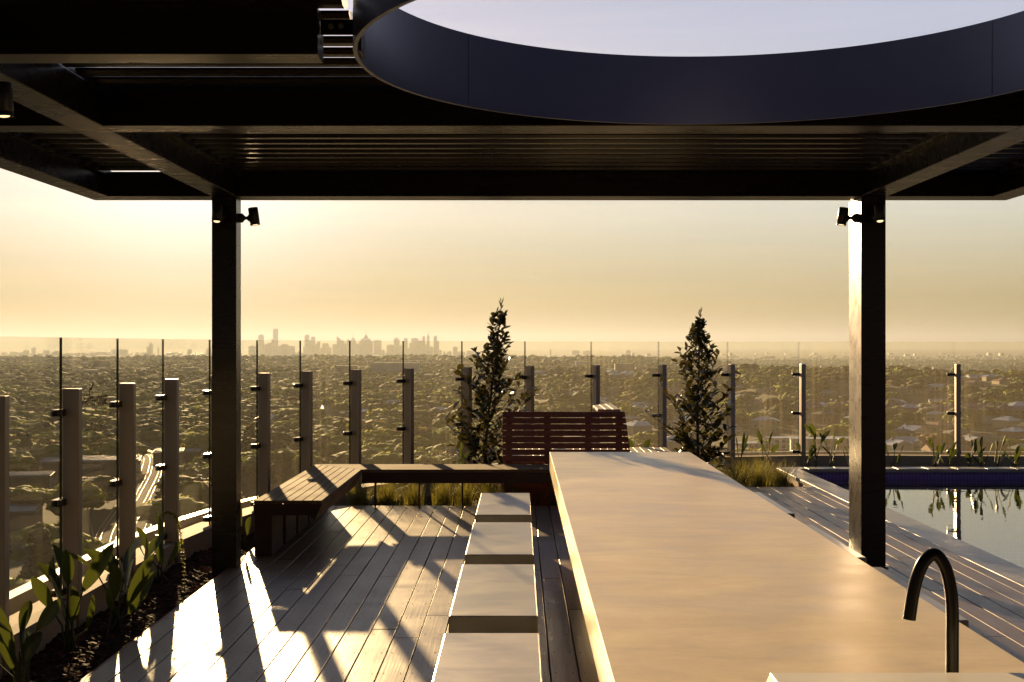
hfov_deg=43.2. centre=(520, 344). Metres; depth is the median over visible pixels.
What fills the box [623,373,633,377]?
house
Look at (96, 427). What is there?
tree
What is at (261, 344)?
city tower
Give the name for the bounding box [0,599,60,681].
paddle plant
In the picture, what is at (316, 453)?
tree
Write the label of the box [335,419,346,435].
tree
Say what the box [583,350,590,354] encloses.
city tower
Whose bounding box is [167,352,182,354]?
city tower
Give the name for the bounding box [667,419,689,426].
house
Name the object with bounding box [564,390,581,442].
road
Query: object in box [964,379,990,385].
house
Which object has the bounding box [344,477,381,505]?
grass tuft
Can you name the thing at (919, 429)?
house
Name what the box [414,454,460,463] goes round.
tree
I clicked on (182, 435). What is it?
tree
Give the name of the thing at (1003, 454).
paddle plant
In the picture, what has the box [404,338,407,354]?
city tower
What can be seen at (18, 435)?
tree
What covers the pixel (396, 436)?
tree
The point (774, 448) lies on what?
paddle plant
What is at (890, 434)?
tree
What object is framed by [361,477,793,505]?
garden bed
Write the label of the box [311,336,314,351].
city tower
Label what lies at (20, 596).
parapet
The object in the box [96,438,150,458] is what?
tree
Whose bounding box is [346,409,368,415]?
house
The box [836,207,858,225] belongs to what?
spotlight
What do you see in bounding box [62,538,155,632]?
paddle plant
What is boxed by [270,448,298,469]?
tree
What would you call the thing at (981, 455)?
paddle plant
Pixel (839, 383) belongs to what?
house
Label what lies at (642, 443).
tree
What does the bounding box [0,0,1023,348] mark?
sky
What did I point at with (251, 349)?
city tower
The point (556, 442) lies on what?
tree
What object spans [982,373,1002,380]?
house
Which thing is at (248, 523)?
paddle plant
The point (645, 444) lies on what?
paddle plant
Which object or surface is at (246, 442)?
tree
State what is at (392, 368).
distant buildings
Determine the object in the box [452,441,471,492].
paddle plant
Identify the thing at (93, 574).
paddle plant
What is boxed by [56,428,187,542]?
rail corridor
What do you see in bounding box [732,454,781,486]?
grass tuft
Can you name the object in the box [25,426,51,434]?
tree
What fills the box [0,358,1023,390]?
woodland
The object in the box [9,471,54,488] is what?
shed
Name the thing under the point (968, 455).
paddle plant
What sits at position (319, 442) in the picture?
tree
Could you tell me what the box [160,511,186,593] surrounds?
yellow sprig
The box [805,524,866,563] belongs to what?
stool
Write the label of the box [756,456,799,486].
grass tuft
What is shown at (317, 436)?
tree
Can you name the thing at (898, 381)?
house
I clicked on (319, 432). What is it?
tree
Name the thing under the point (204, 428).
tree
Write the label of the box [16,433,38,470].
tree
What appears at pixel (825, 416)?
house
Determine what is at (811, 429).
paddle plant
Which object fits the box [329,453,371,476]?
tree
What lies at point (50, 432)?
tree
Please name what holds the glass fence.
on the planter kerb
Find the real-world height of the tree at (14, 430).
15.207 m
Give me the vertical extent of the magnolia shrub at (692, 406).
2.276 m
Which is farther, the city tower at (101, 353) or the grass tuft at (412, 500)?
the city tower at (101, 353)
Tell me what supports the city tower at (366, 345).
on the ground
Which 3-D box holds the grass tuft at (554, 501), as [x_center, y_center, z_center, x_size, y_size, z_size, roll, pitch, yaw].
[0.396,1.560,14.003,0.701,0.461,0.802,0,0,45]
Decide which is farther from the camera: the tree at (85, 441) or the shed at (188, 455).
the tree at (85, 441)
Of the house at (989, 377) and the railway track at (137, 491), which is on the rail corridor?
the railway track at (137, 491)
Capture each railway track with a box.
[95,462,143,538]
[110,455,152,539]
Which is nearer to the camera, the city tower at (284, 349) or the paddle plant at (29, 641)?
the paddle plant at (29, 641)
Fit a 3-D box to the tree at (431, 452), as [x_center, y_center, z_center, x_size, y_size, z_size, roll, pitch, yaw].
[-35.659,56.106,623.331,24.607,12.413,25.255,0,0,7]
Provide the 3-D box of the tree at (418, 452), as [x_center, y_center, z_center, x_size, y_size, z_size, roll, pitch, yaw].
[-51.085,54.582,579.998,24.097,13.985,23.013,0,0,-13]
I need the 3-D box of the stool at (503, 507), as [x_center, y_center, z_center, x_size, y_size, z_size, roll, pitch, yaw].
[-0.123,1.474,10.235,0.413,0.447,1.410,0,0,0]
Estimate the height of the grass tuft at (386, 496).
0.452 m
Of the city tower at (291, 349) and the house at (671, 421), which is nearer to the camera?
the house at (671, 421)
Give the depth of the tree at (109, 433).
708.17 m
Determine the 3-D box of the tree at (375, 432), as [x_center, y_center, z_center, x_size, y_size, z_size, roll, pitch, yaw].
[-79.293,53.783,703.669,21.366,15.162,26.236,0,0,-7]
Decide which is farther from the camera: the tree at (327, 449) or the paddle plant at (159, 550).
the tree at (327, 449)
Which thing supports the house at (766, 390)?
on the ground
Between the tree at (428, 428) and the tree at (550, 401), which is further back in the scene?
the tree at (550, 401)
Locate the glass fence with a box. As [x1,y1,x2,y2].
[0,336,960,675]
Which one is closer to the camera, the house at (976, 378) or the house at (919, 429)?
the house at (919, 429)
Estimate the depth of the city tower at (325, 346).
15320.01 m
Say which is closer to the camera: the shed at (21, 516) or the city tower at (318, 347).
the shed at (21, 516)
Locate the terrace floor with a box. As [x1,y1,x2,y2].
[536,475,771,681]
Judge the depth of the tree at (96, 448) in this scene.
622.04 m
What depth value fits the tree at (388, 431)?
720.53 m
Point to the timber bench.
(285, 512)
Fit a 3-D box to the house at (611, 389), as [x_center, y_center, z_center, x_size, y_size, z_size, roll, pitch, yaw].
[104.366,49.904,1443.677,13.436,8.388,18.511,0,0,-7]
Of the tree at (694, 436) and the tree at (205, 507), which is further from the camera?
the tree at (694, 436)
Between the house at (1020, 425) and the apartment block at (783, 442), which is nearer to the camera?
the apartment block at (783, 442)
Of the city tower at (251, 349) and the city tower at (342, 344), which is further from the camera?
the city tower at (251, 349)
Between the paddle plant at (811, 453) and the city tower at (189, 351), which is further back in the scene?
the city tower at (189, 351)
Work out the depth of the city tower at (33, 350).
15458.95 m
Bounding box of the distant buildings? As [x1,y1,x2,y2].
[0,355,1023,376]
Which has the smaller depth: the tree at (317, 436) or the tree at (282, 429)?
the tree at (317, 436)
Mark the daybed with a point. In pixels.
(525, 453)
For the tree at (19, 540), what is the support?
on the ground
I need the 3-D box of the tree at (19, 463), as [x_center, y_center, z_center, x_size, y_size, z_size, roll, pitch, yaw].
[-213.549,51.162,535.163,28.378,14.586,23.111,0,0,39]
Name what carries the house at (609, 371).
on the ground
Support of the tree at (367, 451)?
on the ground
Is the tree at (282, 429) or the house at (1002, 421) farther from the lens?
the house at (1002, 421)
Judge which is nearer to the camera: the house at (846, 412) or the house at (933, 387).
the house at (846, 412)
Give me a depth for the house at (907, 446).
709.88 m
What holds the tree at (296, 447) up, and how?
on the ground
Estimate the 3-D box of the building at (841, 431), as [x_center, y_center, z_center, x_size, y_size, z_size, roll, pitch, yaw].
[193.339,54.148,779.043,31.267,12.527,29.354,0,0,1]
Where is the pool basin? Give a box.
[808,472,1023,478]
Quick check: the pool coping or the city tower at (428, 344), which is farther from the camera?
the city tower at (428, 344)
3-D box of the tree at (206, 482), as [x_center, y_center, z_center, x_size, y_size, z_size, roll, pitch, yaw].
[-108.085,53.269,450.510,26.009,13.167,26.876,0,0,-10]
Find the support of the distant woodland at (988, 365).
on the ground
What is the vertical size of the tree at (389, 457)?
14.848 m
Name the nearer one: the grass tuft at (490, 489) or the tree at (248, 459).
the grass tuft at (490, 489)
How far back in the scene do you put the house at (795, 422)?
933.77 m
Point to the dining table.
(688, 567)
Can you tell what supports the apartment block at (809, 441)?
on the ground
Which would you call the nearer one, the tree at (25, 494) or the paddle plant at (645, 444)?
the paddle plant at (645, 444)
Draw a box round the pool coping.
[776,467,1023,586]
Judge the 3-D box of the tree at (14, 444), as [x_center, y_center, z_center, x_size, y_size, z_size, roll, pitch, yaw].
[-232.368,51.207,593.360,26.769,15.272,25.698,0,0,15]
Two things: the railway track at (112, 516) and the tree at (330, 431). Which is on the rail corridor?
the railway track at (112, 516)
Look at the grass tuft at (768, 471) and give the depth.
16.48 m
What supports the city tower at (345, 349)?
on the ground
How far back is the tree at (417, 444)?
677.04 m
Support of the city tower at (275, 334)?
on the ground
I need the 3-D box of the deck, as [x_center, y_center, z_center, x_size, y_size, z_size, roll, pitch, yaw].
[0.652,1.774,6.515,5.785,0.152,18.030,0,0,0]
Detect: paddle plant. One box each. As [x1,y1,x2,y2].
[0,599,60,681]
[31,543,113,651]
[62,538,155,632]
[84,532,165,605]
[136,513,180,581]
[209,476,250,547]
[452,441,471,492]
[628,438,649,447]
[736,432,748,468]
[757,430,778,468]
[796,443,816,466]
[804,423,830,466]
[819,429,844,466]
[843,446,848,466]
[886,443,903,466]
[928,437,945,466]
[938,442,957,466]
[965,439,985,466]
[969,436,992,466]
[994,435,1007,466]
[1001,441,1022,466]
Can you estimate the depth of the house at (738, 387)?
1325.71 m
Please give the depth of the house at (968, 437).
740.70 m
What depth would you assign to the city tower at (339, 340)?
15359.81 m
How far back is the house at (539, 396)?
1344.26 m
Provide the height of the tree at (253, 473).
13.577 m
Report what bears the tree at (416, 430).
on the ground
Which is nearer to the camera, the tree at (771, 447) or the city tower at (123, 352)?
the tree at (771, 447)
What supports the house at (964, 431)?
on the ground
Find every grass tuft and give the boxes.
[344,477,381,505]
[371,483,403,505]
[384,483,438,505]
[428,483,456,505]
[444,483,481,505]
[468,483,502,498]
[497,483,530,492]
[541,483,557,505]
[708,453,731,472]
[716,456,758,485]
[722,456,759,486]
[722,466,748,483]
[732,452,782,484]
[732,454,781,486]
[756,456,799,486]
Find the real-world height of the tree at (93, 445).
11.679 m
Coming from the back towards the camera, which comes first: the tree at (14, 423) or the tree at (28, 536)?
the tree at (14, 423)
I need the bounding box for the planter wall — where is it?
[777,472,807,486]
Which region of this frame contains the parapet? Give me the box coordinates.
[9,451,1023,615]
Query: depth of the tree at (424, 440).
697.38 m
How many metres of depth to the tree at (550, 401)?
1118.77 m
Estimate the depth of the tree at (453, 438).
702.61 m
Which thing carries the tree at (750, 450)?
on the ground
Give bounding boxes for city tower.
[31,347,35,354]
[90,352,112,354]
[119,349,127,355]
[149,343,152,354]
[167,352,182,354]
[187,349,191,354]
[248,346,255,354]
[258,334,263,354]
[264,344,266,354]
[267,343,272,355]
[273,329,277,354]
[281,344,288,355]
[289,346,294,354]
[305,335,309,352]
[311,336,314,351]
[317,341,319,354]
[322,343,328,354]
[332,344,336,354]
[337,336,341,352]
[341,340,344,353]
[344,343,346,355]
[347,339,349,354]
[350,337,355,354]
[359,334,372,355]
[374,340,381,354]
[387,345,394,354]
[394,338,399,353]
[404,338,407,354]
[411,338,418,354]
[418,340,421,354]
[422,336,424,354]
[427,332,429,354]
[434,336,436,353]
[453,346,457,354]
[572,350,578,354]
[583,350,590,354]
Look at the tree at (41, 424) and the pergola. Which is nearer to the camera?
the pergola
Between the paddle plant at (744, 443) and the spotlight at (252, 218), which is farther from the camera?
the paddle plant at (744, 443)
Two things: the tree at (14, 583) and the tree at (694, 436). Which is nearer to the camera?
the tree at (14, 583)
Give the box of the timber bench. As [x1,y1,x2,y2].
[253,464,551,555]
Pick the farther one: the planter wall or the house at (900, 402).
the house at (900, 402)
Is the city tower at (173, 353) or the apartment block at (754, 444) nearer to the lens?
the apartment block at (754, 444)
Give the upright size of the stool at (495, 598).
0.447 m
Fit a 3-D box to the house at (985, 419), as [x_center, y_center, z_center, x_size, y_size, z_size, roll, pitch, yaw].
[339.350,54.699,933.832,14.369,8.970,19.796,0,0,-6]
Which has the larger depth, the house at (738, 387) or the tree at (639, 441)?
the house at (738, 387)
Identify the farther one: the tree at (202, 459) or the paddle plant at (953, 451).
the tree at (202, 459)
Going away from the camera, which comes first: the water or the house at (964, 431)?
the water
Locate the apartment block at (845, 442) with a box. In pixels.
[827,436,848,449]
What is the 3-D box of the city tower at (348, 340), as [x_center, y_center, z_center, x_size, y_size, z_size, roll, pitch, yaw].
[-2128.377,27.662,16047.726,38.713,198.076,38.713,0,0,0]
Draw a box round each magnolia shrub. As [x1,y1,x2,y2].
[441,297,538,489]
[645,307,740,467]
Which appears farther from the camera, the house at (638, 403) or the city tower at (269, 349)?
the city tower at (269, 349)
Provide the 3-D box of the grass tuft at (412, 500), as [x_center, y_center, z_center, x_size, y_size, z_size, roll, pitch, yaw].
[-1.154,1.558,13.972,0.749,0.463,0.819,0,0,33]
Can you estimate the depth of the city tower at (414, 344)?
15322.12 m
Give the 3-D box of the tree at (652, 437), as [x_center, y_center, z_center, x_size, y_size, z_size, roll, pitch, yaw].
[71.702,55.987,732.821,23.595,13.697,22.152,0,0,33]
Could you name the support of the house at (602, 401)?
on the ground
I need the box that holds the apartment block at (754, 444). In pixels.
[735,441,772,448]
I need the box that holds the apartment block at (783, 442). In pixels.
[763,436,790,449]
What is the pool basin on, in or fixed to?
on the pool floor
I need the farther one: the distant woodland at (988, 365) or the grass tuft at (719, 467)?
the distant woodland at (988, 365)
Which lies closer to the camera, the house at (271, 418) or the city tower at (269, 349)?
the house at (271, 418)
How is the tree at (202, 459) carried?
on the ground
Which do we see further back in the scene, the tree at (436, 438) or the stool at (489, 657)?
the tree at (436, 438)
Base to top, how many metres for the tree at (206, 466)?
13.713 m
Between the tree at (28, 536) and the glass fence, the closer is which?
the glass fence
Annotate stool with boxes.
[432,633,541,681]
[449,564,537,632]
[465,522,533,563]
[475,493,530,521]
[754,492,794,517]
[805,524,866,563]
[873,567,968,627]
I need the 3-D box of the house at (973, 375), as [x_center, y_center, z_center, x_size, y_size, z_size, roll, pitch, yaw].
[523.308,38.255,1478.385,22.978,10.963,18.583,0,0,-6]
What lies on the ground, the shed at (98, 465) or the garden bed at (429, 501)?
the shed at (98, 465)
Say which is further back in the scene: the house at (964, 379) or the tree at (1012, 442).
the house at (964, 379)
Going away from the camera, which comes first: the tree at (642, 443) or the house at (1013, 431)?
the tree at (642, 443)
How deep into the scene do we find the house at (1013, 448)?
664.34 m
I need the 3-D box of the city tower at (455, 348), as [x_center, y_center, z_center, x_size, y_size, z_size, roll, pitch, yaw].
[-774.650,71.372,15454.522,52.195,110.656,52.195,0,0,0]
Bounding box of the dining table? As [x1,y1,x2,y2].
[550,452,1023,681]
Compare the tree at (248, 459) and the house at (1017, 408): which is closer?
the tree at (248, 459)
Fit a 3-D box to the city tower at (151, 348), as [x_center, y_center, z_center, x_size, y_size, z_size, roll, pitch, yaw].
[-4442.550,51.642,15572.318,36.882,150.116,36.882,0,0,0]
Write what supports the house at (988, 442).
on the ground
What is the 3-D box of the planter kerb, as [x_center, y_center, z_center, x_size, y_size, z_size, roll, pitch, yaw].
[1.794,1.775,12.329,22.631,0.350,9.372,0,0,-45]
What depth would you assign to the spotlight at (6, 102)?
5.10 m
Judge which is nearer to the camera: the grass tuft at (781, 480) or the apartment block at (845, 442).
the grass tuft at (781, 480)
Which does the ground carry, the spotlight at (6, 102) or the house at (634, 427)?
the house at (634, 427)
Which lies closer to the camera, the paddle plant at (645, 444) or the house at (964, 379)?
the paddle plant at (645, 444)
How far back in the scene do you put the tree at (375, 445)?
622.93 m
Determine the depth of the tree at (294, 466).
567.00 m
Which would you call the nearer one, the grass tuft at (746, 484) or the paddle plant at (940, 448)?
the grass tuft at (746, 484)
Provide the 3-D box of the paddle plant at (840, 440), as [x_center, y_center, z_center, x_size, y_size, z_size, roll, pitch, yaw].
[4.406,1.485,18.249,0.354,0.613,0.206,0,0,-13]
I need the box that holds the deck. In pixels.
[78,487,1023,681]
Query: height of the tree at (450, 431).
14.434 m
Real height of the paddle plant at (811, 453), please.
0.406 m
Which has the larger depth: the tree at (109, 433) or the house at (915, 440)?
the house at (915, 440)
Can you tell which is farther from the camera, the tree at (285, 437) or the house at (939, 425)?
the house at (939, 425)
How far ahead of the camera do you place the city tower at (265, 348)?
15011.13 m
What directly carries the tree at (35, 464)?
on the ground
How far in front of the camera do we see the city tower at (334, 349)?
15862.43 m
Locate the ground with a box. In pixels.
[0,348,1023,578]
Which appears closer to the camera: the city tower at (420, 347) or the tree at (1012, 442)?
the tree at (1012, 442)
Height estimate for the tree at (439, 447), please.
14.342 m
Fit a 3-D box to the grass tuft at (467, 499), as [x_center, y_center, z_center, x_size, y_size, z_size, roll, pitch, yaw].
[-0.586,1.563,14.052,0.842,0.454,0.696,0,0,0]
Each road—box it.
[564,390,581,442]
[754,436,1023,438]
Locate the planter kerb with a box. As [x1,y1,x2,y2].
[0,454,1023,676]
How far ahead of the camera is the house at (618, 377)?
1626.65 m
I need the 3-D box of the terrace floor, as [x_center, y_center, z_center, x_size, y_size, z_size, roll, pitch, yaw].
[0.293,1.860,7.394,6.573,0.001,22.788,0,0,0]
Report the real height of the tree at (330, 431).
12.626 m
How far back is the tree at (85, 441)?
669.58 m
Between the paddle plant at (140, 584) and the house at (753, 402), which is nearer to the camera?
the paddle plant at (140, 584)
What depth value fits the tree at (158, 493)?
459.88 m
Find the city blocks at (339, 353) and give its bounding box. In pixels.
[2,351,1004,355]
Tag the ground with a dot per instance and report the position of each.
(93, 519)
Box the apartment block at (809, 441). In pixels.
[789,437,840,450]
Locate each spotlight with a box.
[0,81,13,118]
[212,203,224,222]
[238,207,259,225]
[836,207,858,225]
[871,203,884,222]
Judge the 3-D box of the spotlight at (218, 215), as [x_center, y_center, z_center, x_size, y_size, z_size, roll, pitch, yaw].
[-2.284,-0.993,9.786,0.076,0.147,0.169,0,0,0]
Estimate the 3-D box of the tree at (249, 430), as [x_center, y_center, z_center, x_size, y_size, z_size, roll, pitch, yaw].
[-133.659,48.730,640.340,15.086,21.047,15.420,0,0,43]
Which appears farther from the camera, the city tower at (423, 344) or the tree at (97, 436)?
the city tower at (423, 344)
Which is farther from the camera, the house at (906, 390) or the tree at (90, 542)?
the house at (906, 390)
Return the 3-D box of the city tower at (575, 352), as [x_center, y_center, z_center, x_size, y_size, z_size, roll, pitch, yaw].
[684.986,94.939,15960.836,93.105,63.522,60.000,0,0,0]
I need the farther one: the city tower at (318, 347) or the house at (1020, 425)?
the city tower at (318, 347)
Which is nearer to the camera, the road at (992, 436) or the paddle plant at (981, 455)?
the paddle plant at (981, 455)
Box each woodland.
[0,354,1023,371]
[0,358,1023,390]
[0,365,1023,445]
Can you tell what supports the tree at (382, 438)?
on the ground
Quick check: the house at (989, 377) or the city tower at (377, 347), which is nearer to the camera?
the house at (989, 377)
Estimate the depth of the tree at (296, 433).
630.94 m
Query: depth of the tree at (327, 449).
631.15 m
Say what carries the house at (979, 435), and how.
on the ground
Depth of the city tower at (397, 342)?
16049.51 m
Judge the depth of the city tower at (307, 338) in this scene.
15658.04 m
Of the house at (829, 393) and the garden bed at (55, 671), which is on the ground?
the house at (829, 393)
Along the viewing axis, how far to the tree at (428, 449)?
656.10 m
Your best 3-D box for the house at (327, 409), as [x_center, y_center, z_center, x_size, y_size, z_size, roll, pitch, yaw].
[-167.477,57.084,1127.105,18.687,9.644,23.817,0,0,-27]
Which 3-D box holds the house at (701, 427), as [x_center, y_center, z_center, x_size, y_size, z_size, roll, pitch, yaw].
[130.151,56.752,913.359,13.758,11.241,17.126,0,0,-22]
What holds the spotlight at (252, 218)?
attached to the pergola
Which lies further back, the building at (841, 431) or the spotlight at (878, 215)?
the building at (841, 431)
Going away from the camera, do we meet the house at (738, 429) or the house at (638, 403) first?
the house at (738, 429)
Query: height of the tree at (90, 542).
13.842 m
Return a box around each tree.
[9,419,21,426]
[9,427,28,434]
[9,440,37,448]
[9,448,38,469]
[9,452,34,471]
[9,485,58,503]
[9,522,58,562]
[9,576,30,590]
[10,432,34,440]
[16,421,54,429]
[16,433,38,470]
[16,521,55,579]
[19,531,31,573]
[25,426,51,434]
[30,443,97,462]
[34,438,58,444]
[37,562,58,576]
[39,431,58,434]
[44,480,107,515]
[51,533,110,561]
[55,433,93,443]
[57,475,115,502]
[82,436,91,445]
[83,422,114,431]
[84,430,106,443]
[87,441,104,449]
[91,446,101,454]
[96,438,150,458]
[97,437,115,442]
[102,428,115,437]
[136,493,206,524]
[153,474,208,498]
[179,424,208,431]
[179,429,197,433]
[179,431,195,444]
[179,460,208,474]
[179,479,208,503]
[179,504,208,516]
[181,433,208,454]
[182,466,208,478]
[190,480,243,499]
[194,465,243,482]
[196,456,208,462]
[241,422,255,439]
[241,437,286,451]
[241,450,272,476]
[241,452,271,482]
[270,426,290,432]
[270,431,293,444]
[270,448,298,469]
[270,450,285,482]
[290,429,298,450]
[290,454,321,473]
[293,436,298,450]
[297,450,321,457]
[313,430,333,436]
[313,434,331,437]
[313,436,331,451]
[318,442,348,458]
[319,428,337,433]
[322,457,331,463]
[329,446,381,458]
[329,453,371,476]
[330,434,364,444]
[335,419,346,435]
[347,437,379,446]
[361,430,392,440]
[361,442,386,448]
[364,433,387,442]
[365,451,401,463]
[370,427,392,435]
[380,442,421,448]
[382,446,417,453]
[383,438,425,447]
[389,434,401,440]
[391,426,431,435]
[398,451,431,456]
[414,436,430,446]
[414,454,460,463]
[417,426,433,433]
[422,442,454,452]
[428,430,451,445]
[428,450,457,454]
[431,450,458,457]
[432,443,459,450]
[438,428,472,437]
[442,434,458,442]
[540,436,567,442]
[548,393,553,405]
[626,439,643,443]
[629,432,658,444]
[634,442,658,447]
[671,430,725,447]
[735,447,767,451]
[757,439,774,449]
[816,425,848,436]
[844,429,898,439]
[917,432,973,447]
[1005,438,1023,445]
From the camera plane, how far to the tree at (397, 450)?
611.28 m
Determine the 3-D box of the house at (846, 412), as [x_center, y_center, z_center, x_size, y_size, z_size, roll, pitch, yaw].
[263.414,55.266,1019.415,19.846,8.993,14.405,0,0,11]
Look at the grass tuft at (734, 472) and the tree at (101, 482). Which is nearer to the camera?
the grass tuft at (734, 472)
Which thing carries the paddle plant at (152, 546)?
on the garden bed at (55, 671)
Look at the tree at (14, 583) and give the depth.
262.86 m
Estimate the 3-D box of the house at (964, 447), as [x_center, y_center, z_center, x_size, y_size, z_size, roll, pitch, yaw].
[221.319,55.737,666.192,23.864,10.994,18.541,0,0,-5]
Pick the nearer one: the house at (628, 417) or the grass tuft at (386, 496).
the grass tuft at (386, 496)
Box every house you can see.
[255,415,276,422]
[316,405,337,412]
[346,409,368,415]
[386,400,399,403]
[432,406,447,411]
[534,370,546,374]
[534,393,544,398]
[587,398,608,403]
[606,369,617,373]
[607,386,620,391]
[609,372,624,376]
[612,376,625,378]
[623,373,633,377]
[623,413,640,422]
[624,419,652,435]
[630,401,650,405]
[633,404,647,409]
[640,402,657,407]
[667,385,681,391]
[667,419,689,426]
[667,435,684,451]
[693,418,713,430]
[713,424,742,431]
[735,384,744,390]
[745,398,764,406]
[751,415,779,428]
[756,386,776,392]
[788,419,798,425]
[791,410,810,418]
[810,409,845,422]
[819,390,837,396]
[831,380,848,386]
[841,410,848,415]
[886,378,905,384]
[886,397,905,405]
[886,437,914,450]
[892,427,920,435]
[894,435,921,445]
[895,387,929,394]
[897,424,928,433]
[901,403,920,412]
[920,444,970,450]
[925,383,946,390]
[925,410,946,420]
[925,420,952,428]
[928,398,947,402]
[943,428,981,435]
[951,375,968,381]
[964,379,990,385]
[964,433,991,436]
[964,435,976,439]
[965,374,984,377]
[968,435,1008,451]
[969,376,981,380]
[977,414,997,423]
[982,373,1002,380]
[991,415,1021,427]
[992,377,1009,383]
[996,426,1023,435]
[1004,401,1023,414]
[1007,443,1023,451]
[1015,422,1023,429]
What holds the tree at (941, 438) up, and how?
on the ground
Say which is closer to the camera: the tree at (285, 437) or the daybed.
the daybed
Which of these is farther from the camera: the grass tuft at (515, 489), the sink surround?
the grass tuft at (515, 489)
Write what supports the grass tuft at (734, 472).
on the garden bed at (429, 501)
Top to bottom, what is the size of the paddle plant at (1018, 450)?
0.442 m
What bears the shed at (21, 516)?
on the ground
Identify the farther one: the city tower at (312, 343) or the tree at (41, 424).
the city tower at (312, 343)
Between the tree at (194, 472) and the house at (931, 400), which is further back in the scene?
the house at (931, 400)
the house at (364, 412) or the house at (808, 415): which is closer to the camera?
the house at (808, 415)
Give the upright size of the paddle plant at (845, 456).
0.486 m
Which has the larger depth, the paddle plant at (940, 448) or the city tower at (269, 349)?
the city tower at (269, 349)
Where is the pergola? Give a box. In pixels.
[0,0,1023,577]
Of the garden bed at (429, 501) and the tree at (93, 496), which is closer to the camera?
the garden bed at (429, 501)
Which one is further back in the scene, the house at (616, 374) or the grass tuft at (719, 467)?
the house at (616, 374)
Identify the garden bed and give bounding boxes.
[0,532,254,681]
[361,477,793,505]
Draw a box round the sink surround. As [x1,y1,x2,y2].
[766,673,1023,681]
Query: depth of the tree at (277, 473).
551.80 m
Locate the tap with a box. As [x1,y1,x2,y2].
[903,548,958,672]
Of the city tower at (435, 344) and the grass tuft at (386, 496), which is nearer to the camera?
the grass tuft at (386, 496)
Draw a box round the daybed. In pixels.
[502,403,670,505]
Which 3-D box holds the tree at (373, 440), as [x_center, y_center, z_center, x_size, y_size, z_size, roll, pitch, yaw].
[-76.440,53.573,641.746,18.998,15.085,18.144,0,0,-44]
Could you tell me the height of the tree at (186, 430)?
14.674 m
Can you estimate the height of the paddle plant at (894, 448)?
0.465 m
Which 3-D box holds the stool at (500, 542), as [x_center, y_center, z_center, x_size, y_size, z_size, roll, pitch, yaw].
[-0.123,1.474,8.425,0.413,0.447,1.410,0,0,0]
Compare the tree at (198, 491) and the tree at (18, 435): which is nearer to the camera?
the tree at (198, 491)
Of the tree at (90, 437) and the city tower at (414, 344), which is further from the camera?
the city tower at (414, 344)
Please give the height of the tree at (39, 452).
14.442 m
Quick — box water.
[824,479,1023,567]
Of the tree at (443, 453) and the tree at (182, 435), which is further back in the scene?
the tree at (182, 435)
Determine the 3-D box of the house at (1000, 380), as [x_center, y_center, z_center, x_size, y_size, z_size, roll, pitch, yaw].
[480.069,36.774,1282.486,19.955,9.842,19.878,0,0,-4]
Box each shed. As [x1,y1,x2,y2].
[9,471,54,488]
[9,503,43,532]
[38,455,141,480]
[152,448,201,462]
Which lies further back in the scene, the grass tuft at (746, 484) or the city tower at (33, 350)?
the city tower at (33, 350)
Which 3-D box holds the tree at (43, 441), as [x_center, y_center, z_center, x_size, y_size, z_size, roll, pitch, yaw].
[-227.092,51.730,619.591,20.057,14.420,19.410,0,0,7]
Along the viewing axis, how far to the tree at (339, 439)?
668.58 m
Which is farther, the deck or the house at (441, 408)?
the house at (441, 408)
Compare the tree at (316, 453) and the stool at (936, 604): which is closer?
the stool at (936, 604)
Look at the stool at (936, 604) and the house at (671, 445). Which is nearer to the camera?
the stool at (936, 604)
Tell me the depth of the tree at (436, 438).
713.22 m
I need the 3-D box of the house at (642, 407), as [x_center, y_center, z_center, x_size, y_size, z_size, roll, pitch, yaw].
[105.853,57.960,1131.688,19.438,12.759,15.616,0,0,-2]
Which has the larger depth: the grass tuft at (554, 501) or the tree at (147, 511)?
the tree at (147, 511)
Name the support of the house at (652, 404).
on the ground
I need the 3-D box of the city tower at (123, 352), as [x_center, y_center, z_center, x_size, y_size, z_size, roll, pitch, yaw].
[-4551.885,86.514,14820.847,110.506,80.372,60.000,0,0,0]
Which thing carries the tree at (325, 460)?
on the ground
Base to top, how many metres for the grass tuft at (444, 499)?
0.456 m
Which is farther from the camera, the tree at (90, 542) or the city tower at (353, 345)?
the city tower at (353, 345)
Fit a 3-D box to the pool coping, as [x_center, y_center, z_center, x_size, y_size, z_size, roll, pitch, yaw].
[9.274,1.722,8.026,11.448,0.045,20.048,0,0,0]
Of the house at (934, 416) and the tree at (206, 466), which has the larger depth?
the house at (934, 416)
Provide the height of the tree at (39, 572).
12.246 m
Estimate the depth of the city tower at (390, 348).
15270.11 m
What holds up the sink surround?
on the dining table
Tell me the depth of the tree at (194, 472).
481.50 m
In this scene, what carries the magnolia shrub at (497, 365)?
on the garden bed at (429, 501)
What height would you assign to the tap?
0.401 m
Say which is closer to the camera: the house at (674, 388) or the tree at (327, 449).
the tree at (327, 449)
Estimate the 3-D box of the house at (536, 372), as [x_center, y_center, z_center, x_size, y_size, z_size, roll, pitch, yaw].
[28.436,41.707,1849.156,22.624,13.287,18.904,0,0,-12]
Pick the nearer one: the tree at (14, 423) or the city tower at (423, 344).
the tree at (14, 423)
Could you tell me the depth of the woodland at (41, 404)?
1118.13 m
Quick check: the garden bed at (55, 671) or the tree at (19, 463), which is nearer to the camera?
the garden bed at (55, 671)
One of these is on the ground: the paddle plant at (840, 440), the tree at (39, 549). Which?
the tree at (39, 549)
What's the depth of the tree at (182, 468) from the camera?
518.16 m
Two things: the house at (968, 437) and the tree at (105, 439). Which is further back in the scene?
the house at (968, 437)

